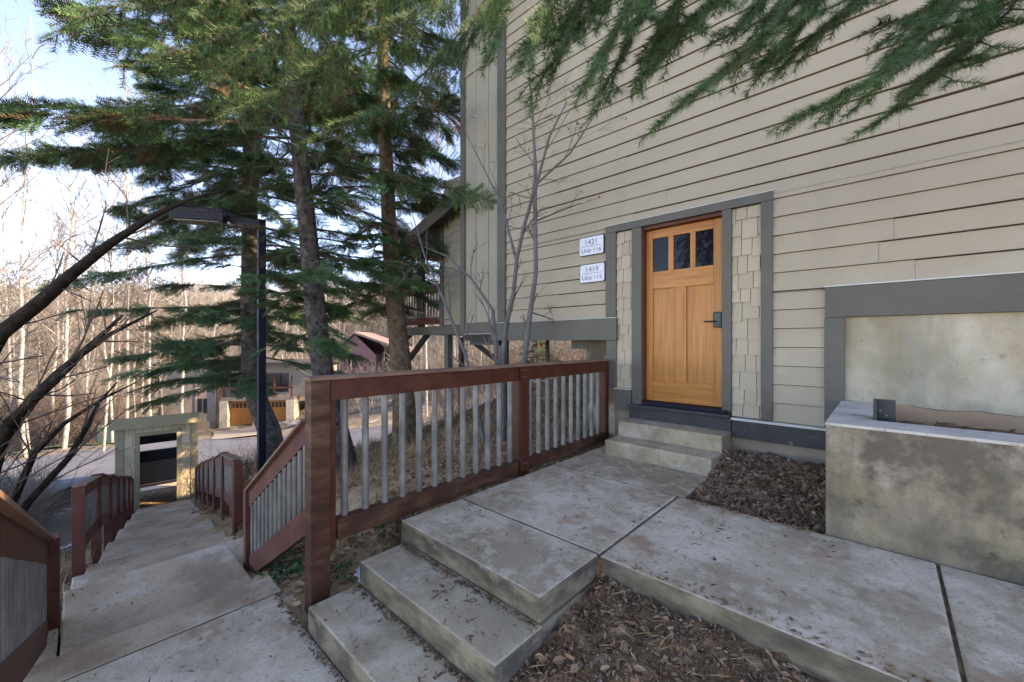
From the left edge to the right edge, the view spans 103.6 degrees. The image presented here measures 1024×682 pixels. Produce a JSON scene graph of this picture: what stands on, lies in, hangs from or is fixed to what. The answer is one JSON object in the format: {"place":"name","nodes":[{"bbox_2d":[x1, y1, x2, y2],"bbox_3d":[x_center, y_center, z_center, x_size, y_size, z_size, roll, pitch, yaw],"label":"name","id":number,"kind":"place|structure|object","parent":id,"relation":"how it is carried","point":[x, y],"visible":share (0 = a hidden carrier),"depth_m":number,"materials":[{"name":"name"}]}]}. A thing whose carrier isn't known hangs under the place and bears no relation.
{"place":"outdoors","nodes":[
{"label":"outdoors","id":0,"kind":"place"},
{"bbox_2d":[0,0,459,556],"label":"sky","id":1,"kind":"structure","parent":0,"point":[70,79],"materials":[{"name":"white"}]},
{"bbox_2d":[211,426,256,438],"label":"driveway","id":2,"kind":"structure","parent":0,"point":[241,432],"depth_m":31.56,"materials":[{"name":"concrete"}]},
{"bbox_2d":[0,321,585,554],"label":"hillside","id":3,"kind":"structure","parent":0,"point":[354,421],"depth_m":26.01,"materials":[{"name":"brown plant"}]},
{"bbox_2d":[0,286,44,404],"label":"aspen tree","id":4,"kind":"object","parent":3,"relation":"on","point":[13,357],"visible":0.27,"depth_m":29.25,"materials":[{"name":"beige plant"}]},
{"bbox_2d":[0,265,53,358],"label":"aspen tree","id":5,"kind":"object","parent":3,"relation":"on","point":[10,310],"visible":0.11,"depth_m":32.95,"materials":[{"name":"brown plant"}]},
{"bbox_2d":[0,306,58,397],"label":"aspen tree","id":6,"kind":"object","parent":3,"relation":"on","point":[27,368],"visible":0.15,"depth_m":32.28,"materials":[{"name":"brown plant"}]},
{"bbox_2d":[0,129,59,408],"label":"aspen tree","id":7,"kind":"object","parent":3,"relation":"on","point":[6,312],"visible":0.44,"depth_m":25.90,"materials":[{"name":"beige plant"}]},
{"bbox_2d":[0,254,63,387],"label":"aspen tree","id":8,"kind":"object","parent":3,"relation":"on","point":[3,354],"visible":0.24,"depth_m":29.86,"materials":[{"name":"beige plant"}]},
{"bbox_2d":[0,0,79,297],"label":"aspen tree","id":9,"kind":"object","parent":3,"relation":"on","point":[7,137],"visible":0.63,"depth_m":17.51,"materials":[{"name":"beige plant"}]},
{"bbox_2d":[16,313,74,368],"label":"aspen tree","id":10,"kind":"object","parent":3,"relation":"on","point":[39,345],"visible":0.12,"depth_m":51.32,"materials":[{"name":"brown plant"}]},
{"bbox_2d":[18,280,74,376],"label":"aspen tree","id":11,"kind":"object","parent":3,"relation":"on","point":[40,331],"visible":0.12,"depth_m":53.01,"materials":[{"name":"brown plant"}]},
{"bbox_2d":[0,276,98,381],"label":"aspen tree","id":12,"kind":"object","parent":3,"relation":"on","point":[15,332],"visible":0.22,"depth_m":29.64,"materials":[{"name":"brown plant"}]},
{"bbox_2d":[0,238,103,448],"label":"aspen tree","id":13,"kind":"object","parent":3,"relation":"on","point":[25,329],"visible":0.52,"depth_m":22.75,"materials":[{"name":"beige plant"}]},
{"bbox_2d":[0,10,106,457],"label":"aspen tree","id":14,"kind":"object","parent":3,"relation":"on","point":[22,331],"visible":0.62,"depth_m":18.93,"materials":[{"name":"beige plant"}]},
{"bbox_2d":[16,264,107,393],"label":"aspen tree","id":15,"kind":"object","parent":3,"relation":"on","point":[62,336],"visible":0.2,"depth_m":37.93,"materials":[{"name":"beige plant"}]},
{"bbox_2d":[0,199,131,443],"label":"aspen tree","id":16,"kind":"object","parent":3,"relation":"on","point":[57,338],"visible":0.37,"depth_m":25.96,"materials":[{"name":"beige plant"}]},
{"bbox_2d":[0,115,138,449],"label":"aspen tree","id":17,"kind":"object","parent":3,"relation":"on","point":[68,399],"visible":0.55,"depth_m":20.91,"materials":[{"name":"beige plant"}]},
{"bbox_2d":[0,243,145,396],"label":"aspen tree","id":18,"kind":"object","parent":3,"relation":"on","point":[89,353],"visible":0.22,"depth_m":29.23,"materials":[{"name":"beige plant"}]},
{"bbox_2d":[0,371,154,448],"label":"scrub","id":19,"kind":"object","parent":3,"relation":"on","point":[74,429],"visible":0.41,"depth_m":25.43,"materials":[{"name":"brown plant"}]},
{"bbox_2d":[18,202,145,407],"bbox_3d":[-33.356,-1.287,31.507,8.971,18.651,7.208,0,0,20],"label":"aspen tree","id":20,"kind":"object","parent":3,"relation":"on","point":[82,331],"visible":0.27,"depth_m":31.05,"materials":[{"name":"beige plant"}]},
{"bbox_2d":[1,96,174,451],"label":"aspen tree","id":21,"kind":"object","parent":3,"relation":"on","point":[110,369],"visible":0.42,"depth_m":20.13,"materials":[{"name":"beige plant"}]},
{"bbox_2d":[27,436,202,449],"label":"lawn","id":22,"kind":"structure","parent":3,"relation":"on","point":[91,443],"depth_m":23.77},
{"bbox_2d":[28,209,160,443],"bbox_3d":[-24.118,-0.494,23.605,6.100,14.355,5.966,0,0,33],"label":"aspen tree","id":23,"kind":"object","parent":22,"relation":"on","point":[108,368],"visible":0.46,"depth_m":23.75,"materials":[{"name":"beige plant"}]},
{"bbox_2d":[93,425,114,444],"bbox_3d":[-24.499,5.848,24.948,1.800,1.360,1.100,0,0,0],"label":"utility box","id":24,"kind":"object","parent":22,"relation":"on","point":[108,435],"visible":0.16,"depth_m":24.50,"materials":[{"name":"metal"}]},
{"bbox_2d":[90,264,140,386],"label":"aspen tree","id":25,"kind":"object","parent":3,"relation":"on","point":[122,313],"visible":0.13,"depth_m":48.70,"materials":[{"name":"beige plant"}]},
{"bbox_2d":[72,268,165,402],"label":"aspen tree","id":26,"kind":"object","parent":3,"relation":"on","point":[115,336],"visible":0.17,"depth_m":31.36,"materials":[{"name":"beige plant"}]},
{"bbox_2d":[43,45,200,417],"bbox_3d":[-21.646,-5.280,23.247,6.845,24.137,5.416,0,0,8],"label":"aspen tree","id":27,"kind":"object","parent":3,"relation":"on","point":[127,353],"visible":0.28,"depth_m":22.98,"materials":[{"name":"beige plant"}]},
{"bbox_2d":[72,221,174,411],"bbox_3d":[-30.313,-0.633,31.505,6.137,17.691,6.003,0,0,12],"label":"aspen tree","id":28,"kind":"object","parent":3,"relation":"on","point":[125,306],"visible":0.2,"depth_m":31.62,"materials":[{"name":"beige plant"}]},
{"bbox_2d":[82,263,165,416],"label":"aspen tree","id":29,"kind":"object","parent":3,"relation":"on","point":[135,351],"visible":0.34,"depth_m":28.86,"materials":[{"name":"beige plant"}]},
{"bbox_2d":[65,76,213,415],"bbox_3d":[-21.583,-4.229,24.363,6.758,22.320,5.985,0,0,-36],"label":"aspen tree","id":30,"kind":"object","parent":3,"relation":"on","point":[149,351],"visible":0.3,"depth_m":23.95,"materials":[{"name":"beige plant"}]},
{"bbox_2d":[100,223,189,416],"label":"aspen tree","id":31,"kind":"object","parent":3,"relation":"on","point":[141,410],"visible":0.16,"depth_m":32.13,"materials":[{"name":"beige plant"}]},
{"bbox_2d":[124,326,178,414],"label":"aspen tree","id":32,"kind":"object","parent":3,"relation":"on","point":[160,379],"visible":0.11,"depth_m":35.65,"materials":[{"name":"beige plant"}]},
{"bbox_2d":[108,411,203,512],"bbox_3d":[-10.957,3.750,12.501,2.080,3.230,2.240,0,0,-41],"label":"stair shelter","id":33,"kind":"object","parent":3,"relation":"on","point":[149,468],"visible":0.71,"depth_m":12.24,"materials":[{"name":"painted wood"},{"name":"shingle"},{"name":"concrete"}]},
{"bbox_2d":[147,283,203,359],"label":"aspen tree","id":34,"kind":"object","parent":3,"relation":"on","point":[167,313],"visible":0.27,"depth_m":53.76,"materials":[{"name":"beige plant"}]},
{"bbox_2d":[134,268,221,338],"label":"aspen tree","id":35,"kind":"object","parent":3,"relation":"on","point":[179,336],"visible":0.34,"depth_m":50.36,"materials":[{"name":"beige plant"}]},
{"bbox_2d":[140,224,233,413],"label":"aspen tree","id":36,"kind":"object","parent":3,"relation":"on","point":[183,373],"visible":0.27,"depth_m":28.22,"materials":[{"name":"beige plant"}]},
{"bbox_2d":[165,437,256,501],"bbox_3d":[-7.561,3.547,11.653,5.290,2.640,3.702,0,0,43],"label":"scrub","id":37,"kind":"object","parent":3,"relation":"on","point":[248,471],"visible":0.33,"depth_m":11.34,"materials":[{"name":"brown plant"}]},
{"bbox_2d":[194,280,235,359],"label":"aspen tree","id":38,"kind":"object","parent":3,"relation":"on","point":[213,334],"visible":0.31,"depth_m":48.47,"materials":[{"name":"beige plant"}]},
{"bbox_2d":[199,264,240,355],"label":"aspen tree","id":39,"kind":"object","parent":3,"relation":"on","point":[224,300],"visible":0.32,"depth_m":55.66,"materials":[{"name":"beige plant"}]},
{"bbox_2d":[213,261,240,352],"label":"aspen tree","id":40,"kind":"object","parent":3,"relation":"on","point":[234,298],"visible":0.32,"depth_m":62.97,"materials":[{"name":"beige plant"}]},
{"bbox_2d":[0,270,456,380],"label":"wood","id":41,"kind":"object","parent":3,"relation":"on","point":[218,295],"visible":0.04,"depth_m":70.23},
{"bbox_2d":[147,359,340,429],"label":"garage house","id":42,"kind":"structure","parent":3,"relation":"on","point":[223,408],"depth_m":37.38,"materials":[{"name":"beige paint"}]},
{"bbox_2d":[231,401,252,425],"bbox_3d":[-25.032,6.634,37.527,2.100,2.330,0.170,0,0,-9],"label":"garage door","id":43,"kind":"structure","parent":42,"relation":"in","point":[240,413],"depth_m":37.42,"materials":[{"name":"orange wood"}]},
{"bbox_2d":[231,373,288,392],"bbox_3d":[-23.757,3.849,37.983,5.000,1.800,0.060,0,0,-9],"label":"balcony window","id":44,"kind":"structure","parent":42,"relation":"in","point":[281,379],"depth_m":38.21,"materials":[{"name":"glass"}]},
{"bbox_2d":[269,400,285,420],"bbox_3d":[-22.314,6.634,37.948,2.100,2.330,0.170,0,0,-9],"label":"garage door","id":45,"kind":"structure","parent":42,"relation":"in","point":[278,406],"depth_m":37.95,"materials":[{"name":"orange wood"}]},
{"bbox_2d":[0,299,543,386],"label":"scrub","id":46,"kind":"object","parent":3,"relation":"on","point":[382,329],"visible":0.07,"depth_m":62.64,"materials":[{"name":"brown plant"}]},
{"bbox_2d":[266,288,308,358],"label":"aspen tree","id":47,"kind":"object","parent":3,"relation":"on","point":[282,325],"visible":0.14,"depth_m":44.74,"materials":[{"name":"brown plant"}]},
{"bbox_2d":[266,311,309,358],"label":"aspen tree","id":48,"kind":"object","parent":3,"relation":"on","point":[296,353],"visible":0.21,"depth_m":45.24,"materials":[{"name":"brown plant"}]},
{"bbox_2d":[0,330,585,417],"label":"scrub","id":49,"kind":"object","parent":3,"relation":"on","point":[436,359],"visible":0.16,"depth_m":38.30,"materials":[{"name":"brown plant"}]},
{"bbox_2d":[332,332,431,373],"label":"maroon house","id":50,"kind":"structure","parent":3,"relation":"on","point":[363,350],"depth_m":50.00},
{"bbox_2d":[373,71,455,415],"bbox_3d":[-5.832,-6.008,25.977,6.831,23.478,5.488,0,0,-9],"label":"aspen tree","id":51,"kind":"object","parent":3,"relation":"on","point":[426,405],"visible":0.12,"depth_m":25.87,"materials":[{"name":"beige plant"}]},
{"bbox_2d":[409,282,443,361],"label":"aspen tree","id":52,"kind":"object","parent":3,"relation":"on","point":[429,337],"visible":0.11,"depth_m":35.17,"materials":[{"name":"beige plant"}]},
{"bbox_2d":[406,66,459,408],"bbox_3d":[-3.963,-5.865,22.384,5.401,21.618,5.283,0,0,-38],"label":"aspen tree","id":53,"kind":"object","parent":3,"relation":"on","point":[439,142],"visible":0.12,"depth_m":22.05,"materials":[{"name":"beige plant"}]},
{"bbox_2d":[1,359,585,493],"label":"road","id":54,"kind":"structure","parent":0,"point":[106,465],"depth_m":18.96,"materials":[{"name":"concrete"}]},
{"bbox_2d":[60,374,612,633],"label":"ground","id":55,"kind":"structure","parent":0,"point":[359,557],"depth_m":4.29,"materials":[{"name":"brown soil"}]},
{"bbox_2d":[34,599,60,664],"bbox_3d":[-2.957,1.857,2.179,1.100,0.167,0.667,0,0,43],"label":"landing","id":56,"kind":"object","parent":55,"relation":"on","point":[51,651],"visible":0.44,"depth_m":2.34,"materials":[{"name":"concrete"}]},
{"bbox_2d":[0,490,59,681],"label":"railing","id":57,"kind":"object","parent":56,"relation":"on","point":[29,582],"visible":0.96,"depth_m":1.65,"materials":[{"name":"red-brown painted wood"},{"name":"grey painted wood"}]},
{"bbox_2d":[0,423,96,533],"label":"scrub","id":58,"kind":"object","parent":55,"relation":"on","point":[32,487],"visible":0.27,"depth_m":9.15,"materials":[{"name":"brown plant"}]},
{"bbox_2d":[60,562,90,617],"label":"leaf litter","id":59,"kind":"object","parent":55,"relation":"on","point":[68,579],"visible":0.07,"depth_m":5.19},
{"bbox_2d":[60,534,95,598],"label":"dry grass","id":60,"kind":"structure","parent":55,"relation":"on","point":[63,566],"depth_m":5.32,"materials":[{"name":"beige plant"}]},
{"bbox_2d":[0,118,276,520],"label":"bare tree","id":61,"kind":"object","parent":55,"relation":"on","point":[13,422],"visible":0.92,"depth_m":4.62,"materials":[{"name":"brown plant"}]},
{"bbox_2d":[70,479,233,589],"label":"stairs","id":62,"kind":"structure","parent":55,"relation":"on","point":[110,565],"depth_m":5.63,"materials":[{"name":"concrete"}]},
{"bbox_2d":[72,473,133,577],"bbox_3d":[-7.452,3.285,7.586,0.111,3.489,8.820,0,0,-41],"label":"railing","id":63,"kind":"object","parent":62,"relation":"on","point":[108,505],"visible":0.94,"depth_m":5.36,"materials":[{"name":"brown wood"}]},
{"bbox_2d":[54,467,824,680],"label":"leaf bits","id":64,"kind":"object","parent":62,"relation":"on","point":[450,666],"visible":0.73,"depth_m":2.20,"materials":[{"name":"brown plant"}]},
{"bbox_2d":[46,454,1020,681],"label":"fallen needles","id":65,"kind":"object","parent":62,"relation":"on","point":[421,641],"visible":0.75,"depth_m":2.20,"materials":[{"name":"brown plant"}]},
{"bbox_2d":[23,576,281,681],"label":"landing","id":66,"kind":"object","parent":55,"relation":"on","point":[80,661],"visible":0.49,"depth_m":2.22,"materials":[{"name":"concrete"}]},
{"bbox_2d":[59,543,251,654],"bbox_3d":[-2.427,1.850,2.808,1.180,0.160,0.960,0,0,43],"label":"landing","id":67,"kind":"object","parent":55,"relation":"on","point":[211,571],"visible":0.64,"depth_m":2.83,"materials":[{"name":"concrete"}]},
{"bbox_2d":[65,594,345,681],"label":"landing","id":68,"kind":"object","parent":55,"relation":"on","point":[247,651],"visible":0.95,"depth_m":2.06,"materials":[{"name":"concrete"}]},
{"bbox_2d":[169,206,265,472],"bbox_3d":[-5.761,0.197,8.000,1.749,5.671,0.420,0,0,0],"label":"lamp post","id":69,"kind":"object","parent":55,"relation":"on","point":[191,217],"visible":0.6,"depth_m":7.94,"materials":[{"name":"black metal"}]},
{"bbox_2d":[195,451,242,534],"bbox_3d":[-6.449,3.285,8.592,0.111,3.489,8.820,0,0,-41],"label":"railing","id":70,"kind":"object","parent":55,"relation":"on","point":[219,480],"visible":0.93,"depth_m":6.33,"materials":[{"name":"brown wood"}]},
{"bbox_2d":[0,0,439,461],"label":"spruce tree","id":71,"kind":"object","parent":55,"relation":"on","point":[185,353],"visible":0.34,"depth_m":9.32,"materials":[{"name":"green plant"}]},
{"bbox_2d":[225,537,242,565],"bbox_3d":[-2.194,2.030,3.809,0.600,0.340,0.807,0,0,43],"label":"landing","id":72,"kind":"object","parent":55,"relation":"on","point":[235,546],"visible":0.04,"depth_m":3.64,"materials":[{"name":"concrete"}]},
{"bbox_2d":[0,0,496,471],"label":"fir tree","id":73,"kind":"object","parent":55,"relation":"on","point":[312,274],"visible":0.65,"depth_m":6.51,"materials":[{"name":"green plant"}]},
{"bbox_2d":[251,513,414,584],"bbox_3d":[-1.428,1.625,3.090,1.557,0.477,0.960,0,0,4],"label":"ground cover","id":74,"kind":"object","parent":55,"relation":"on","point":[293,568],"visible":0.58,"depth_m":2.85,"materials":[{"name":"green plant"}]},
{"bbox_2d":[259,0,459,447],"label":"spruce tree","id":75,"kind":"object","parent":55,"relation":"on","point":[399,348],"visible":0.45,"depth_m":8.22,"materials":[{"name":"green plant"}]},
{"bbox_2d":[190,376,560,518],"bbox_3d":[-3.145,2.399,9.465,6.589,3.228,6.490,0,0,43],"label":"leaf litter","id":76,"kind":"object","parent":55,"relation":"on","point":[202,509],"visible":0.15,"depth_m":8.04,"materials":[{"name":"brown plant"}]},
{"bbox_2d":[194,394,613,560],"bbox_3d":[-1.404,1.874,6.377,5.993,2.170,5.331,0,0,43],"label":"dry grass","id":77,"kind":"structure","parent":55,"relation":"on","point":[407,451],"depth_m":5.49,"materials":[{"name":"beige plant"}]},
{"bbox_2d":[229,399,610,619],"bbox_3d":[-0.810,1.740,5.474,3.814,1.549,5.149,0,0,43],"label":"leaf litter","id":78,"kind":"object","parent":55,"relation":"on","point":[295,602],"visible":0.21,"depth_m":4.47,"materials":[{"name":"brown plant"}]},
{"bbox_2d":[243,359,609,614],"bbox_3d":[-0.488,1.107,4.112,1.346,1.787,3.555,0,0,43],"label":"railing","id":79,"kind":"object","parent":55,"relation":"on","point":[289,496],"visible":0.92,"depth_m":2.94,"materials":[{"name":"brown wood"}]},
{"bbox_2d":[308,540,590,681],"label":"concrete steps","id":80,"kind":"structure","parent":55,"relation":"on","point":[503,648],"depth_m":2.00,"materials":[{"name":"grey concrete"}]},
{"bbox_2d":[414,340,585,418],"bbox_3d":[-0.276,0.834,15.231,8.358,4.770,5.309,0,0,-2],"label":"scrub","id":81,"kind":"object","parent":55,"relation":"on","point":[441,399],"visible":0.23,"depth_m":14.84,"materials":[{"name":"brown plant"}]},
{"bbox_2d":[389,42,626,442],"bbox_3d":[-0.285,-1.363,5.194,3.490,5.468,1.677,0,0,20],"label":"young tree","id":82,"kind":"object","parent":55,"relation":"on","point":[533,200],"visible":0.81,"depth_m":5.25,"materials":[{"name":"grey plant"}]},
{"bbox_2d":[33,0,1023,158],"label":"fir tree","id":83,"kind":"object","parent":55,"relation":"on","point":[968,31],"visible":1,"depth_m":1.69,"materials":[{"name":"green plant"}]},
{"bbox_2d":[513,340,560,385],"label":"spruce","id":84,"kind":"object","parent":55,"relation":"on","point":[540,351],"visible":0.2,"depth_m":14.91,"materials":[{"name":"green plant"}]},
{"bbox_2d":[511,572,831,681],"bbox_3d":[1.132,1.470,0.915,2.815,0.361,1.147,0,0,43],"label":"bark mulch","id":85,"kind":"object","parent":55,"relation":"on","point":[680,653],"visible":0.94,"depth_m":1.78,"materials":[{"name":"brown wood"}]},
{"bbox_2d":[519,578,824,681],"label":"straw","id":86,"kind":"object","parent":85,"relation":"on","point":[649,642],"visible":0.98,"depth_m":1.81,"materials":[{"name":"brown plant"}]},
{"bbox_2d":[398,0,1023,465],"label":"house","id":87,"kind":"structure","parent":55,"relation":"on","point":[760,292],"depth_m":3.93,"materials":[{"name":"beige wood"}]},
{"bbox_2d":[579,234,604,256],"bbox_3d":[1.023,-1.233,5.176,0.364,0.238,0.032,0,0,43],"label":"address plaque","id":88,"kind":"object","parent":87,"relation":"attached to","point":[591,245],"visible":1,"depth_m":5.15,"materials":[{"name":"white metal"}]},
{"bbox_2d":[580,262,605,283],"bbox_3d":[1.031,-0.881,5.168,0.367,0.238,0.032,0,0,43],"label":"address plaque","id":89,"kind":"object","parent":87,"relation":"attached to","point":[593,272],"visible":1,"depth_m":5.14,"materials":[{"name":"white metal"}]},
{"bbox_2d":[646,217,721,406],"bbox_3d":[1.919,-0.309,4.487,0.887,1.998,0.103,0,0,43],"label":"door","id":90,"kind":"structure","parent":87,"relation":"in","point":[684,262],"depth_m":4.49,"materials":[{"name":"brown wood"}]},
{"bbox_2d":[825,401,1023,585],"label":"retaining wall","id":91,"kind":"structure","parent":55,"relation":"on","point":[948,497],"depth_m":2.24,"materials":[{"name":"concrete"}]},
{"bbox_2d":[873,399,895,421],"bbox_3d":[2.438,0.492,2.636,0.107,0.215,0.162,0,0,43],"label":"steel bracket","id":92,"kind":"object","parent":91,"relation":"attached to","point":[884,409],"visible":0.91,"depth_m":2.67,"materials":[{"name":"black metal"}]},
{"bbox_2d":[896,420,1023,434],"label":"soil bed","id":93,"kind":"object","parent":91,"relation":"in","point":[943,424],"visible":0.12,"depth_m":2.96,"materials":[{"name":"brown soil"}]},
{"bbox_2d":[401,499,597,622],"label":"walkway","id":94,"kind":"structure","parent":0,"point":[537,576],"depth_m":2.30,"materials":[{"name":"concrete"}]},
{"bbox_2d":[463,465,676,554],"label":"walkway","id":95,"kind":"structure","parent":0,"point":[546,501],"depth_m":2.99,"materials":[{"name":"concrete"}]},
{"bbox_2d":[555,446,707,499],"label":"walkway","id":96,"kind":"structure","parent":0,"point":[681,487],"depth_m":3.73,"materials":[{"name":"concrete"}]},
{"bbox_2d":[605,418,730,475],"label":"door steps","id":97,"kind":"structure","parent":96,"relation":"on","point":[694,449],"depth_m":4.05,"materials":[{"name":"concrete"}]},
{"bbox_2d":[691,449,825,534],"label":"bark mulch","id":98,"kind":"object","parent":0,"point":[760,477],"visible":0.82,"depth_m":3.23,"materials":[{"name":"brown wood"}]},
{"bbox_2d":[701,451,825,527],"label":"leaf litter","id":99,"kind":"object","parent":98,"relation":"on","point":[812,512],"visible":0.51,"depth_m":3.25,"materials":[{"name":"brown plant"}]},
{"bbox_2d":[600,497,961,681],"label":"walkway","id":100,"kind":"structure","parent":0,"point":[893,610],"depth_m":1.98,"materials":[{"name":"concrete"}]},
{"bbox_2d":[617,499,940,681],"bbox_3d":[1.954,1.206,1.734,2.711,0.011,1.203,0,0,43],"label":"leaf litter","id":101,"kind":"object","parent":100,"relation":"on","point":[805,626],"visible":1,"depth_m":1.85,"materials":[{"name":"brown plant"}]},
{"bbox_2d":[597,497,965,681],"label":"joint dirt","id":102,"kind":"structure","parent":100,"relation":"on","point":[599,565],"depth_m":1.87,"materials":[{"name":"soil"}]},
{"bbox_2d":[939,565,1023,681],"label":"walkway","id":103,"kind":"structure","parent":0,"point":[994,651],"depth_m":1.73,"materials":[{"name":"concrete"}]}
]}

